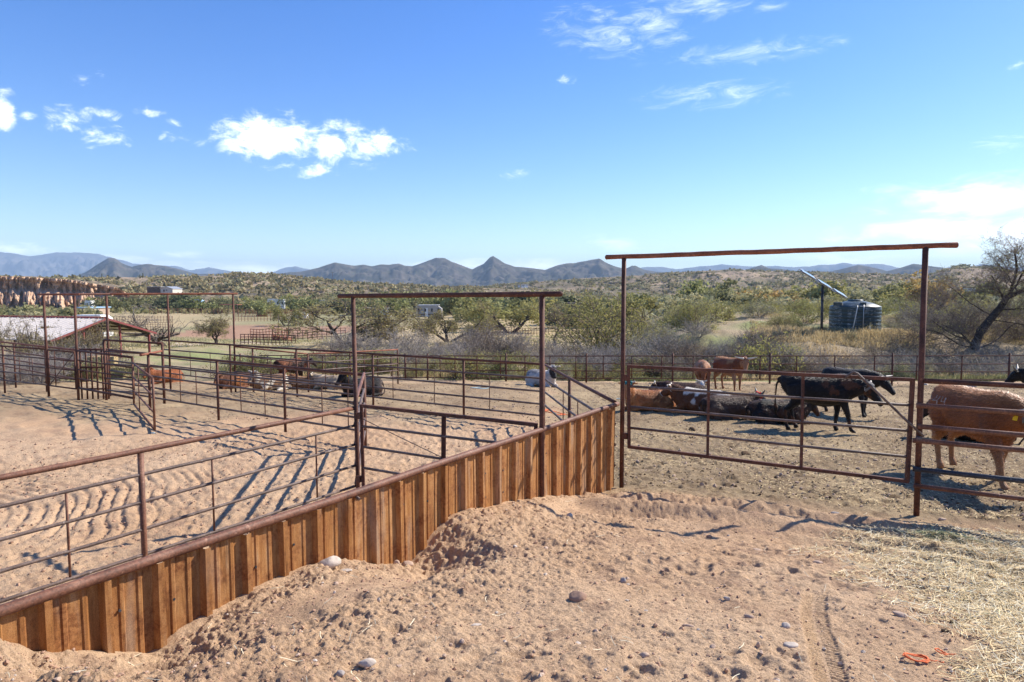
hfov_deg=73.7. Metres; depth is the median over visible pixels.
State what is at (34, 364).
grey bush
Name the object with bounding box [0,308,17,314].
mesquite tree
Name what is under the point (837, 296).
olive tree
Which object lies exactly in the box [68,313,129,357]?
bare mesquite
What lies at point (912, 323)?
grey bush
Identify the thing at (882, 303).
olive bush
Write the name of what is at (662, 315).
sage bush
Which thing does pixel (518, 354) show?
grey bush
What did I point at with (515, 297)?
dark tree
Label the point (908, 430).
pipe gate
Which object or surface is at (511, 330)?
corral fence
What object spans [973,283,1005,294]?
palo verde
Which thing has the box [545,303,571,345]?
twisted mesquite
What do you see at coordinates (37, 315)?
grey green tree
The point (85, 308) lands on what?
grey green tree
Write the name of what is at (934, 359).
grey bush
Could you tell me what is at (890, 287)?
mesquite tree
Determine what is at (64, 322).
barn
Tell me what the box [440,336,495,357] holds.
grey bush
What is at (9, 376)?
grey bush
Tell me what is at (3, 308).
mesquite tree
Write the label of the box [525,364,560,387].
steer
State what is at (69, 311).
mesquite tree
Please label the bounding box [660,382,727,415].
steer
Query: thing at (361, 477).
pipe gate
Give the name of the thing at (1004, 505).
straw
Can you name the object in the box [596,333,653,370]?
grey bush
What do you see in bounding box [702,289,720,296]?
mesquite tree
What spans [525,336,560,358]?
grey bush
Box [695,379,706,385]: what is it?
steer
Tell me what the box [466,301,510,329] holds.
palo verde
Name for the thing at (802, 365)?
grey bush
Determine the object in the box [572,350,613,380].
grey bush
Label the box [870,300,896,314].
creosote bush
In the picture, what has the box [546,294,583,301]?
dark tree
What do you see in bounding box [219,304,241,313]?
shade roof
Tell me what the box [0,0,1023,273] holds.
sky
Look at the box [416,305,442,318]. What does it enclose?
camper trailer
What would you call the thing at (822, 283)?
solar array
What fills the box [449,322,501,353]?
grey bush
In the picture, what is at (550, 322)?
dark tree
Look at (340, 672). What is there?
stone
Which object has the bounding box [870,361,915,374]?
sage bush
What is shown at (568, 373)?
sage bush
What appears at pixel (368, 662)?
stone
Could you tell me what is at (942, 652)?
baling twine
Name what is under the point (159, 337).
bare mesquite
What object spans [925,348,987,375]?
grey bush
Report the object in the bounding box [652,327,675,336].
creosote bush
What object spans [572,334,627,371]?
grey bush
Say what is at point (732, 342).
grey bush
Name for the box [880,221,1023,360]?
leaning mesquite
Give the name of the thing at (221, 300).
mesquite tree
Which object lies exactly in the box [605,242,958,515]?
gate arch
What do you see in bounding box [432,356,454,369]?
olive bush
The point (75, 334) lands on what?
gate arch
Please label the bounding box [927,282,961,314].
bare mesquite
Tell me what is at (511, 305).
olive tree
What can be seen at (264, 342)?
corral fence
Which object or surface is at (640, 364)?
grey bush
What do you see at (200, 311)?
corral fence
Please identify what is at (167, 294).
gate arch
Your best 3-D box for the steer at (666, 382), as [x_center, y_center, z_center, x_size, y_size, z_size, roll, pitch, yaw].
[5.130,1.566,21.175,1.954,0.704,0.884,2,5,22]
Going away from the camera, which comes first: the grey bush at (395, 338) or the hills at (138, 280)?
the grey bush at (395, 338)
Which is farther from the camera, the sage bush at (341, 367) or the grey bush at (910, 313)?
the grey bush at (910, 313)
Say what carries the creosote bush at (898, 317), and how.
on the ground at (58, 421)
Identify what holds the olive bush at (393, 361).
on the ground at (58, 421)
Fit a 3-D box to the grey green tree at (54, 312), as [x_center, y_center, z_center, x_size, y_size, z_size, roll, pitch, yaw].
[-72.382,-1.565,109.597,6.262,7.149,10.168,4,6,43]
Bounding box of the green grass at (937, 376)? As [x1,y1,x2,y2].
[214,366,1020,381]
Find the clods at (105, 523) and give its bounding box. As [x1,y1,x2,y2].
[0,438,502,599]
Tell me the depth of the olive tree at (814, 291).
169.94 m
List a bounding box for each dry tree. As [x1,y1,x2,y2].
[734,289,765,296]
[755,287,785,306]
[785,292,813,301]
[900,269,963,306]
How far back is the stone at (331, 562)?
5.09 m
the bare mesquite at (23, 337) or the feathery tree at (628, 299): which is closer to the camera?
the bare mesquite at (23, 337)
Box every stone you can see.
[320,556,340,568]
[336,670,344,675]
[358,658,375,667]
[402,561,413,566]
[569,590,586,601]
[620,577,625,582]
[640,652,648,657]
[744,614,753,618]
[781,622,790,628]
[783,642,798,647]
[892,611,907,616]
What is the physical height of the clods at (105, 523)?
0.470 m
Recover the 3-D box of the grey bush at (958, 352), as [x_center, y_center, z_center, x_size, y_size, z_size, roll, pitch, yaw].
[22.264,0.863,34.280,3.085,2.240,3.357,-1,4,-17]
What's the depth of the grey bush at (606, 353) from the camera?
33.00 m
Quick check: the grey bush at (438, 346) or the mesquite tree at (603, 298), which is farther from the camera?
the mesquite tree at (603, 298)
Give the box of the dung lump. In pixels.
[741,451,749,455]
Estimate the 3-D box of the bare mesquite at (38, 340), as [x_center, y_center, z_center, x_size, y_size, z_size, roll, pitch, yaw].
[-23.396,0.168,34.473,1.971,3.109,2.476,-2,5,-22]
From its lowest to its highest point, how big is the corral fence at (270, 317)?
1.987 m
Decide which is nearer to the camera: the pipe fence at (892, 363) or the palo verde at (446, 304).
the pipe fence at (892, 363)
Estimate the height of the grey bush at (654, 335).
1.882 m
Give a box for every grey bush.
[0,349,33,383]
[0,349,44,381]
[0,353,33,378]
[1,351,82,383]
[12,340,66,379]
[17,353,57,376]
[22,347,83,367]
[29,360,69,381]
[57,340,100,377]
[62,339,129,376]
[88,344,134,363]
[304,336,350,359]
[314,341,346,367]
[318,321,370,356]
[333,328,378,356]
[349,328,385,354]
[350,340,407,366]
[359,327,399,356]
[370,337,429,364]
[380,326,446,358]
[396,347,430,365]
[406,333,453,359]
[417,342,448,361]
[418,329,480,365]
[419,338,456,356]
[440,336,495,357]
[446,322,529,359]
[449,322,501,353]
[450,340,502,362]
[459,322,536,358]
[471,346,501,366]
[482,328,550,359]
[507,345,530,364]
[509,328,545,354]
[513,342,570,365]
[523,335,568,360]
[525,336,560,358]
[536,346,579,364]
[545,336,596,360]
[545,342,583,379]
[552,343,587,364]
[571,340,633,380]
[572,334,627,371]
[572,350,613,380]
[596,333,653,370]
[610,337,672,364]
[615,332,650,361]
[618,357,663,377]
[630,326,695,359]
[637,343,700,377]
[640,323,680,353]
[659,352,692,376]
[661,322,708,355]
[662,339,708,362]
[669,342,711,364]
[676,314,713,338]
[681,351,724,377]
[689,336,716,360]
[689,338,743,362]
[706,330,759,354]
[713,337,744,358]
[719,340,789,370]
[720,333,777,369]
[730,327,773,348]
[731,319,795,354]
[748,340,813,370]
[777,343,851,373]
[777,352,823,373]
[780,342,814,366]
[807,346,856,367]
[815,346,876,368]
[845,352,894,373]
[852,337,914,365]
[870,345,915,372]
[875,361,929,376]
[882,347,955,370]
[883,306,942,333]
[884,311,912,327]
[891,298,933,321]
[913,339,981,367]
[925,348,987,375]
[927,304,969,321]
[930,354,968,373]
[938,304,982,323]
[939,345,1018,375]
[943,296,992,317]
[948,306,1018,341]
[965,335,1009,362]
[975,347,1023,368]
[977,295,1011,319]
[984,357,1011,374]
[985,313,1023,339]
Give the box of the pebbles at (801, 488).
[210,381,1023,519]
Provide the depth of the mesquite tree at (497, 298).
212.91 m
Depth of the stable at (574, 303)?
189.77 m
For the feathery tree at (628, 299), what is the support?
on the ground at (58, 421)
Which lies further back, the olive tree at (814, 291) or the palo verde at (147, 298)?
the palo verde at (147, 298)
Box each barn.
[0,315,156,357]
[160,286,181,292]
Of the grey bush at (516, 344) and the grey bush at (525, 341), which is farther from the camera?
the grey bush at (525, 341)
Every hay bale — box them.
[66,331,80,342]
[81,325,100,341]
[87,355,117,363]
[100,366,129,377]
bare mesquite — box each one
[0,310,55,357]
[0,314,15,352]
[0,315,43,355]
[28,320,66,354]
[44,321,102,356]
[57,323,94,356]
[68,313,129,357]
[68,314,116,355]
[113,298,203,346]
[370,310,411,343]
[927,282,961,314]
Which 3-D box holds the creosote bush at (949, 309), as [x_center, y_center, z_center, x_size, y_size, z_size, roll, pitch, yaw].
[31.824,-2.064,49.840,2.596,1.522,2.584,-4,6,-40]
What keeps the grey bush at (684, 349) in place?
on the ground at (58, 421)
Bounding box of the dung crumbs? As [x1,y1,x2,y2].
[209,382,1023,514]
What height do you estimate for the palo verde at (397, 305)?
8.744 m
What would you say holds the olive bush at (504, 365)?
on the ground at (58, 421)
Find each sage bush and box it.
[258,357,282,373]
[327,359,352,371]
[393,361,414,376]
[418,358,442,371]
[498,364,523,374]
[556,365,573,380]
[627,315,686,352]
[647,308,678,324]
[658,364,685,377]
[672,300,719,326]
[694,372,719,381]
[738,299,779,318]
[742,367,762,380]
[757,297,791,313]
[800,364,825,372]
[843,329,858,339]
[862,322,883,329]
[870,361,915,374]
[881,316,894,326]
[891,319,909,329]
[915,359,939,375]
[987,296,1019,310]
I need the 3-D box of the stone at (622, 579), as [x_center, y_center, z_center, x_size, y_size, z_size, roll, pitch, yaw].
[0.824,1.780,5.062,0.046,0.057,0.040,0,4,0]
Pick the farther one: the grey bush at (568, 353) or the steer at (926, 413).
the grey bush at (568, 353)
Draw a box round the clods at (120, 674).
[0,485,1022,681]
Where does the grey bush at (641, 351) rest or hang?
on the ground at (58, 421)
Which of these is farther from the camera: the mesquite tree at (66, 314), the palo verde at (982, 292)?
the palo verde at (982, 292)
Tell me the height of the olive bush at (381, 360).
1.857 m
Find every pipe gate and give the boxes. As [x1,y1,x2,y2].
[47,349,76,389]
[76,350,134,398]
[131,362,155,430]
[355,404,537,485]
[623,365,924,483]
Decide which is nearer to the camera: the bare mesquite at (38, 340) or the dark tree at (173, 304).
the bare mesquite at (38, 340)
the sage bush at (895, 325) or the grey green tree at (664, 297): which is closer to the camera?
the sage bush at (895, 325)
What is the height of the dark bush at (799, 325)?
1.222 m
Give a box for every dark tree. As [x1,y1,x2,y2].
[151,292,188,309]
[160,295,193,310]
[495,291,550,302]
[504,290,564,315]
[545,306,566,324]
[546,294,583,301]
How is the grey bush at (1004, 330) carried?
on the ground at (58, 421)
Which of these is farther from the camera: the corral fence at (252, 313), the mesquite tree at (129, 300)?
the mesquite tree at (129, 300)
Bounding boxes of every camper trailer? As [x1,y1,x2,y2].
[85,300,94,306]
[267,299,285,308]
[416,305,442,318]
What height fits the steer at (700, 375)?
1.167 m
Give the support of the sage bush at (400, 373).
on the ground at (58, 421)
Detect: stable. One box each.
[147,287,162,292]
[563,302,595,307]
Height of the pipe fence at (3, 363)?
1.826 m
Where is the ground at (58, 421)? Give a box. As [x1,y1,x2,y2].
[0,301,1023,681]
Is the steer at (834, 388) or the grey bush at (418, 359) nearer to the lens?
the steer at (834, 388)
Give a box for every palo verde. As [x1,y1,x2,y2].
[76,296,99,304]
[140,296,156,305]
[176,295,221,310]
[230,296,254,309]
[248,300,281,311]
[250,300,267,316]
[275,293,304,309]
[286,294,319,309]
[355,291,410,317]
[402,291,427,307]
[420,288,465,315]
[460,297,506,315]
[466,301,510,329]
[675,278,717,296]
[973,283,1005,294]
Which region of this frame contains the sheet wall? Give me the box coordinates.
[0,402,619,652]
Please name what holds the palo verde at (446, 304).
on the ground at (58, 421)
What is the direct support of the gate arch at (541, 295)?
on the ground at (58, 421)
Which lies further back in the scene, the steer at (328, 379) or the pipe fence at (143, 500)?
the steer at (328, 379)
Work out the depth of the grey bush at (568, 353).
36.54 m
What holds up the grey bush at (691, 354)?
on the ground at (58, 421)
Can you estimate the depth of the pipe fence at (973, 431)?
7.98 m
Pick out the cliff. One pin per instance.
(16, 291)
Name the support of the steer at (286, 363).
on the ground at (58, 421)
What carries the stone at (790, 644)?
on the ground at (58, 421)
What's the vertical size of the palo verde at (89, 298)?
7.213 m
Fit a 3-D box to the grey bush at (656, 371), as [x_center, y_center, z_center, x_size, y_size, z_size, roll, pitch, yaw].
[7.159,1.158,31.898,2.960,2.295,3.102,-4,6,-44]
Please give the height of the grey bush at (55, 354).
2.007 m
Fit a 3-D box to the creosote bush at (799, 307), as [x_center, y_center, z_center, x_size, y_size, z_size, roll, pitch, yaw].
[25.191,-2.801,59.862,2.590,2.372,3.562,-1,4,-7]
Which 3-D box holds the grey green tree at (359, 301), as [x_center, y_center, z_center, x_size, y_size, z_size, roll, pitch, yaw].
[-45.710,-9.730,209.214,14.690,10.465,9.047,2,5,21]
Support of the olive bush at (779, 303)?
on the ground at (58, 421)
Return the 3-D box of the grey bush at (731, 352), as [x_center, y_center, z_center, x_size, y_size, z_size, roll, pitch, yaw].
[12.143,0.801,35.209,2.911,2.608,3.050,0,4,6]
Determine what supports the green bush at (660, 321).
on the ground at (58, 421)
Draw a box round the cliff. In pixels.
[0,276,129,309]
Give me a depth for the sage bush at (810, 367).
31.96 m
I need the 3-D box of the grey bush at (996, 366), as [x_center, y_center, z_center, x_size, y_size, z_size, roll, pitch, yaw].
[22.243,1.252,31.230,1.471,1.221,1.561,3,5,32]
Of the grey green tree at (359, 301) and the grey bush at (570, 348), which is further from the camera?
the grey green tree at (359, 301)
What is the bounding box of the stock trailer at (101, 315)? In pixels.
[77,314,112,335]
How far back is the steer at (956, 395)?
9.89 m
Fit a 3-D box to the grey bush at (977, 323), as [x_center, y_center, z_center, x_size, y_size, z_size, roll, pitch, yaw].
[26.565,-0.821,39.308,3.447,2.679,3.751,-3,5,-37]
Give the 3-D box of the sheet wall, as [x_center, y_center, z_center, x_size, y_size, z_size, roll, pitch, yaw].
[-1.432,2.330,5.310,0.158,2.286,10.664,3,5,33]
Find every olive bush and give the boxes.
[200,350,266,377]
[241,348,272,371]
[259,359,279,373]
[293,352,318,367]
[304,356,340,374]
[323,347,389,373]
[329,353,368,372]
[348,349,396,373]
[363,346,406,374]
[403,362,432,376]
[421,359,439,371]
[432,348,494,380]
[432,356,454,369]
[449,364,490,376]
[472,351,509,371]
[490,358,523,372]
[492,348,538,371]
[513,279,673,357]
[537,357,570,369]
[556,359,597,381]
[573,359,612,380]
[598,360,620,380]
[606,364,648,380]
[613,354,662,377]
[628,315,657,330]
[635,354,684,376]
[755,314,801,326]
[757,298,791,311]
[814,296,840,311]
[874,300,898,311]
[958,297,991,306]
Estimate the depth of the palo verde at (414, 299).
245.98 m
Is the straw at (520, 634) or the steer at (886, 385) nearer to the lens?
the straw at (520, 634)
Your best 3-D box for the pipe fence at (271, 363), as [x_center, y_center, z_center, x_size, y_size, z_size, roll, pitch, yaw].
[-7.960,0.991,22.594,2.345,1.701,0.059,-1,4,-8]
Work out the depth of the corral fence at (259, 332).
104.15 m
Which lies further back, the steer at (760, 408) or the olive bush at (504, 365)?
the olive bush at (504, 365)
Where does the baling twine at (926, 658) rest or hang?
on the ground at (58, 421)
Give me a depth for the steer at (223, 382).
24.43 m
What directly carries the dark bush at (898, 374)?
on the ground at (58, 421)
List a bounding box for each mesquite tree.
[0,305,15,311]
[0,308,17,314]
[2,302,42,315]
[57,305,100,315]
[57,309,114,335]
[86,296,135,311]
[104,297,136,308]
[131,296,161,309]
[190,305,232,342]
[207,296,231,307]
[239,294,273,309]
[262,296,423,346]
[283,297,314,308]
[315,298,347,313]
[322,292,343,299]
[335,298,365,313]
[383,298,421,309]
[395,298,501,341]
[469,300,509,319]
[481,297,506,301]
[552,300,602,326]
[577,292,630,325]
[599,295,613,306]
[701,288,739,303]
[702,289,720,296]
[715,275,753,293]
[865,282,904,303]
[953,289,989,301]
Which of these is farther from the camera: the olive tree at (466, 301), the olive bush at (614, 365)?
the olive tree at (466, 301)
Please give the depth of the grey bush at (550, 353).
35.33 m
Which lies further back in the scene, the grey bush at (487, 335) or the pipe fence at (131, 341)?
the grey bush at (487, 335)
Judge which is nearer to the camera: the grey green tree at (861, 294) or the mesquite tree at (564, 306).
the grey green tree at (861, 294)
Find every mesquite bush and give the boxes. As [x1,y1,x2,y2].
[58,357,116,381]
[90,357,119,378]
[113,360,144,378]
[135,364,158,379]
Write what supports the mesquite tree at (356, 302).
on the ground at (58, 421)
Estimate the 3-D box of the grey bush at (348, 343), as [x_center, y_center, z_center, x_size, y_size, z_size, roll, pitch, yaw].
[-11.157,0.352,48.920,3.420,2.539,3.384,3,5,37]
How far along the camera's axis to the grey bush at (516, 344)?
41.58 m
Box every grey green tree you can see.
[6,309,55,315]
[22,312,53,315]
[41,309,57,315]
[84,306,113,316]
[316,296,347,312]
[347,292,382,314]
[551,288,575,298]
[658,294,679,302]
[666,292,732,311]
[728,285,808,308]
[813,287,878,304]
[842,283,870,294]
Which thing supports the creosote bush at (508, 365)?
on the ground at (58, 421)
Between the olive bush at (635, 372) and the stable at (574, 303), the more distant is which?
the stable at (574, 303)
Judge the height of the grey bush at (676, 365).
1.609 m
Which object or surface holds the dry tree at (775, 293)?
on the ground at (58, 421)
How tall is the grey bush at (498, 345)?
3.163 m
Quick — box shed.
[77,306,110,314]
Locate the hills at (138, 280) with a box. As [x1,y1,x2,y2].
[24,274,577,307]
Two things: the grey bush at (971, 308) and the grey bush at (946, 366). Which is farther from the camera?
the grey bush at (971, 308)
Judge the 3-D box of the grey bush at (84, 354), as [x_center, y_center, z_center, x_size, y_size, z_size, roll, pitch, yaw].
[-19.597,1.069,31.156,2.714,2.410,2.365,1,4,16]
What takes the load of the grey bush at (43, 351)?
on the ground at (58, 421)
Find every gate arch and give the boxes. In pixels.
[38,293,79,399]
[80,293,110,395]
[110,293,237,391]
[337,291,562,496]
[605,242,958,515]
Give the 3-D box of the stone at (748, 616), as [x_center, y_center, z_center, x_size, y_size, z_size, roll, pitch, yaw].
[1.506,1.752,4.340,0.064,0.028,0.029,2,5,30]
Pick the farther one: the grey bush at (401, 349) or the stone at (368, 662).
the grey bush at (401, 349)
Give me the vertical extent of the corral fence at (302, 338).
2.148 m
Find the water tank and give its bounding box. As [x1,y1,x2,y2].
[828,299,881,330]
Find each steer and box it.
[143,367,184,383]
[213,374,249,388]
[247,370,290,390]
[273,357,316,375]
[287,374,314,388]
[309,372,341,389]
[335,374,384,397]
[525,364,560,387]
[619,381,675,412]
[649,380,706,389]
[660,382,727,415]
[694,360,710,387]
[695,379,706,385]
[698,387,765,419]
[712,356,756,390]
[745,399,819,424]
[772,373,882,432]
[822,366,895,417]
[923,402,1023,444]
[927,384,1023,490]
[1004,364,1023,382]
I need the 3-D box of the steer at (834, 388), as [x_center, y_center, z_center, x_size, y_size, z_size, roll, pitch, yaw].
[7.030,1.355,15.291,2.265,1.358,0.762,2,5,22]
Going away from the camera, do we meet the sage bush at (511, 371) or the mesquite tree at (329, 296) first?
the sage bush at (511, 371)
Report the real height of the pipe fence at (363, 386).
1.698 m
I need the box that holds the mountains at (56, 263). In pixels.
[0,252,1021,276]
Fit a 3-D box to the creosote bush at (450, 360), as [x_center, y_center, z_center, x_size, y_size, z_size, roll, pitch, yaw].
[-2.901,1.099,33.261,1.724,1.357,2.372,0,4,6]
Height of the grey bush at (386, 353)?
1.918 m
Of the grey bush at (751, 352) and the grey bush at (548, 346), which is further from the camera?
the grey bush at (548, 346)
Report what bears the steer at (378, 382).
on the ground at (58, 421)
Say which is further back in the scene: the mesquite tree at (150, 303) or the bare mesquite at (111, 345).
the mesquite tree at (150, 303)
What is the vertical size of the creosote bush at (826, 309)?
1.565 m
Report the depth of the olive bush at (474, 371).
30.17 m
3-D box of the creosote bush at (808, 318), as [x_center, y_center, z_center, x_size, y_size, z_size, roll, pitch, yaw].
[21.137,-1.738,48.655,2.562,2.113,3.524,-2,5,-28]
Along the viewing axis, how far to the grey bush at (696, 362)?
31.90 m
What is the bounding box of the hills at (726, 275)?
[487,266,1023,299]
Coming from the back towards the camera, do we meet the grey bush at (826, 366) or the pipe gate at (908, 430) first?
the grey bush at (826, 366)
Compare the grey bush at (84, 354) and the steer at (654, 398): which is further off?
the grey bush at (84, 354)
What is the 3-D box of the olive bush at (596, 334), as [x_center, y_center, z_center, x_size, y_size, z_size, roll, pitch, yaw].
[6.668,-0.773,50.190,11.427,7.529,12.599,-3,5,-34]
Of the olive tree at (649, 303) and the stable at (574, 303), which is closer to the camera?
the olive tree at (649, 303)
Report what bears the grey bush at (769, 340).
on the ground at (58, 421)
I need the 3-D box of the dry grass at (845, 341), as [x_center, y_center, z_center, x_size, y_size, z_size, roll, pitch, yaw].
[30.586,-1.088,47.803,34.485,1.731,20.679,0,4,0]
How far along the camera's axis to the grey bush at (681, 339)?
36.88 m
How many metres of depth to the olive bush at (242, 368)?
29.52 m
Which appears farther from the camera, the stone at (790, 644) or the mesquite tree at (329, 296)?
the mesquite tree at (329, 296)
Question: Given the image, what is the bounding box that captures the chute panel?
[79,348,109,398]
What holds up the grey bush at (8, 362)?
on the ground at (58, 421)
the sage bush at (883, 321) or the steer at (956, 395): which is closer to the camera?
the steer at (956, 395)
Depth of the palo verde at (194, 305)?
236.78 m
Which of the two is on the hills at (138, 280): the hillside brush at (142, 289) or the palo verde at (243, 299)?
the hillside brush at (142, 289)
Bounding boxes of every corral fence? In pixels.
[113,316,172,321]
[127,322,172,329]
[149,308,309,313]
[235,310,316,315]
[238,314,312,320]
[240,334,295,344]
[250,329,287,338]
[288,327,345,339]
[478,327,528,335]
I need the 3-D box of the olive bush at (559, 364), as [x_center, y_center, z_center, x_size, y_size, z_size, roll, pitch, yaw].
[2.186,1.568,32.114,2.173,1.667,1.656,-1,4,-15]
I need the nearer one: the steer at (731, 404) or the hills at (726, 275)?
the steer at (731, 404)
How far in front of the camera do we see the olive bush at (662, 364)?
32.43 m
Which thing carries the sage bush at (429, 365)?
on the ground at (58, 421)
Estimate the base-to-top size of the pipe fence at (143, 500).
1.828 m
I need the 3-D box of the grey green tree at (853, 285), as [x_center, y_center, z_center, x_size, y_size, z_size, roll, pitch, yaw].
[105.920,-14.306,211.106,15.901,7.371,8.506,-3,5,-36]
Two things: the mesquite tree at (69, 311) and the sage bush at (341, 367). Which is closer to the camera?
the sage bush at (341, 367)
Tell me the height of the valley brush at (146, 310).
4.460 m
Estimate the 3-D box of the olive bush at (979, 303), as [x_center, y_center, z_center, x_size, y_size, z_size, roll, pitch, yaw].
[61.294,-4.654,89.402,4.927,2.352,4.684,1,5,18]
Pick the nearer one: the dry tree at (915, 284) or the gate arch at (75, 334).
the gate arch at (75, 334)
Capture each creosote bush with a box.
[438,350,467,366]
[487,350,523,373]
[607,349,640,369]
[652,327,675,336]
[655,290,730,335]
[662,309,675,324]
[691,298,740,323]
[720,307,739,320]
[734,324,808,376]
[740,299,759,312]
[757,295,782,313]
[769,310,802,324]
[783,298,817,313]
[789,302,828,323]
[809,299,832,315]
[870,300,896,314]
[886,303,918,322]
[893,295,919,310]
[934,304,969,317]
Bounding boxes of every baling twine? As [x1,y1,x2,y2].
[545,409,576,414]
[902,652,943,662]
[934,648,954,654]
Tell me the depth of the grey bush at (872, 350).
35.40 m
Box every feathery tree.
[267,303,303,325]
[454,291,557,332]
[562,289,645,328]
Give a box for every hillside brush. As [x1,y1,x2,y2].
[2,271,590,303]
[473,264,1021,298]
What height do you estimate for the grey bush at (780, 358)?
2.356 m
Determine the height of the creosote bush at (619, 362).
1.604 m
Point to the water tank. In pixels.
(854, 313)
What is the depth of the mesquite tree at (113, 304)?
223.96 m
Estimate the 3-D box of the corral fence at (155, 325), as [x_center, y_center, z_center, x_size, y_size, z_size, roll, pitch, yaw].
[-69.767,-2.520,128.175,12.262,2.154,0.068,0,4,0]
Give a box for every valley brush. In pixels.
[0,303,604,313]
[617,291,1023,324]
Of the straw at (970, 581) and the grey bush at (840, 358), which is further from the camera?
the grey bush at (840, 358)
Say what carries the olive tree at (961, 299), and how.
on the ground at (58, 421)
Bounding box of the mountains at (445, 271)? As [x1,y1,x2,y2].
[77,256,941,286]
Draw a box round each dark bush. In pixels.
[789,319,808,327]
[879,364,915,377]
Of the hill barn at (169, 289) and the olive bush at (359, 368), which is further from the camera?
the hill barn at (169, 289)
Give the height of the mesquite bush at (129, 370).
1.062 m
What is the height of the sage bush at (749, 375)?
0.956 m
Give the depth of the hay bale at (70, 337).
44.04 m
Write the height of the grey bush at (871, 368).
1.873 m
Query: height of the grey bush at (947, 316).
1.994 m
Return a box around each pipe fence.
[0,341,84,391]
[0,345,46,392]
[0,406,355,603]
[102,339,165,403]
[107,349,366,445]
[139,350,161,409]
[162,339,538,415]
[233,346,307,391]
[239,353,1023,385]
[307,349,398,391]
[352,372,365,484]
[545,364,616,466]
[912,378,1023,500]
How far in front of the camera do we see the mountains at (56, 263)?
8253.22 m
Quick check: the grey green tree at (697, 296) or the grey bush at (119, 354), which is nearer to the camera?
the grey bush at (119, 354)
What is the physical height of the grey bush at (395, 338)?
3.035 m
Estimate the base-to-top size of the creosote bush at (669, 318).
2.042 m
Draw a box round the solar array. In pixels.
[800,268,846,330]
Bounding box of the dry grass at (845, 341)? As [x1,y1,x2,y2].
[749,312,1023,349]
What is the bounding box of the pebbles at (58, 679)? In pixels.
[12,486,1023,681]
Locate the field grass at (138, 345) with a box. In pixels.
[101,334,595,351]
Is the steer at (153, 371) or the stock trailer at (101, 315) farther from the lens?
the stock trailer at (101, 315)
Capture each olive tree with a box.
[450,297,478,321]
[501,300,532,319]
[626,289,662,307]
[637,296,663,311]
[780,278,852,298]
[819,291,842,301]
[867,280,920,301]
[879,287,916,303]
[950,294,968,303]
[975,290,1007,300]
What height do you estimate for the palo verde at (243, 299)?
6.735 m
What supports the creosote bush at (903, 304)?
on the ground at (58, 421)
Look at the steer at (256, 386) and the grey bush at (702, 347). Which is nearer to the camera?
the steer at (256, 386)
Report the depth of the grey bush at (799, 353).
34.38 m
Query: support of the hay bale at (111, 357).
on the hay bale
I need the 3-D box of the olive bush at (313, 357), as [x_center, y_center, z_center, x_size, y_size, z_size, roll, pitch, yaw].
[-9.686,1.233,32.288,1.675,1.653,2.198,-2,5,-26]
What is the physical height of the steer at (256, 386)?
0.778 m
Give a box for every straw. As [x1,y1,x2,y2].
[8,500,1009,681]
[532,382,1023,519]
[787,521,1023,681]
[839,525,1023,681]
[898,523,993,543]
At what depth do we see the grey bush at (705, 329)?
38.86 m
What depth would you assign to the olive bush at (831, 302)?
73.58 m
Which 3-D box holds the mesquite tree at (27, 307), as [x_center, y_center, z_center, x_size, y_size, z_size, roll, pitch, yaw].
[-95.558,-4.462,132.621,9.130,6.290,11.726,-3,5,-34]
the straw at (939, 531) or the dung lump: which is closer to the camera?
the straw at (939, 531)
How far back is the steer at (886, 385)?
17.75 m
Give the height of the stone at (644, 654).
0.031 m
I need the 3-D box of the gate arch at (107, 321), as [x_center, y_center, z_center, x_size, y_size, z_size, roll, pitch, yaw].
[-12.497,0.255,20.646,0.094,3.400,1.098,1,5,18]
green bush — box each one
[650,313,675,330]
[794,298,819,311]
[880,295,914,311]
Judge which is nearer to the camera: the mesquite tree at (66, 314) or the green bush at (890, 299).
the green bush at (890, 299)
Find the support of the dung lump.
on the ground at (58, 421)
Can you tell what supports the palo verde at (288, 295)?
on the ground at (58, 421)
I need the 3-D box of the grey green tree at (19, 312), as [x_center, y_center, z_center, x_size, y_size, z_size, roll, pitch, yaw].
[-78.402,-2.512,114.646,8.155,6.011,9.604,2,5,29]
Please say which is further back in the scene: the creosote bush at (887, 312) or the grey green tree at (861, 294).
the grey green tree at (861, 294)
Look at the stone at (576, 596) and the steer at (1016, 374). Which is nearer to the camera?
the stone at (576, 596)

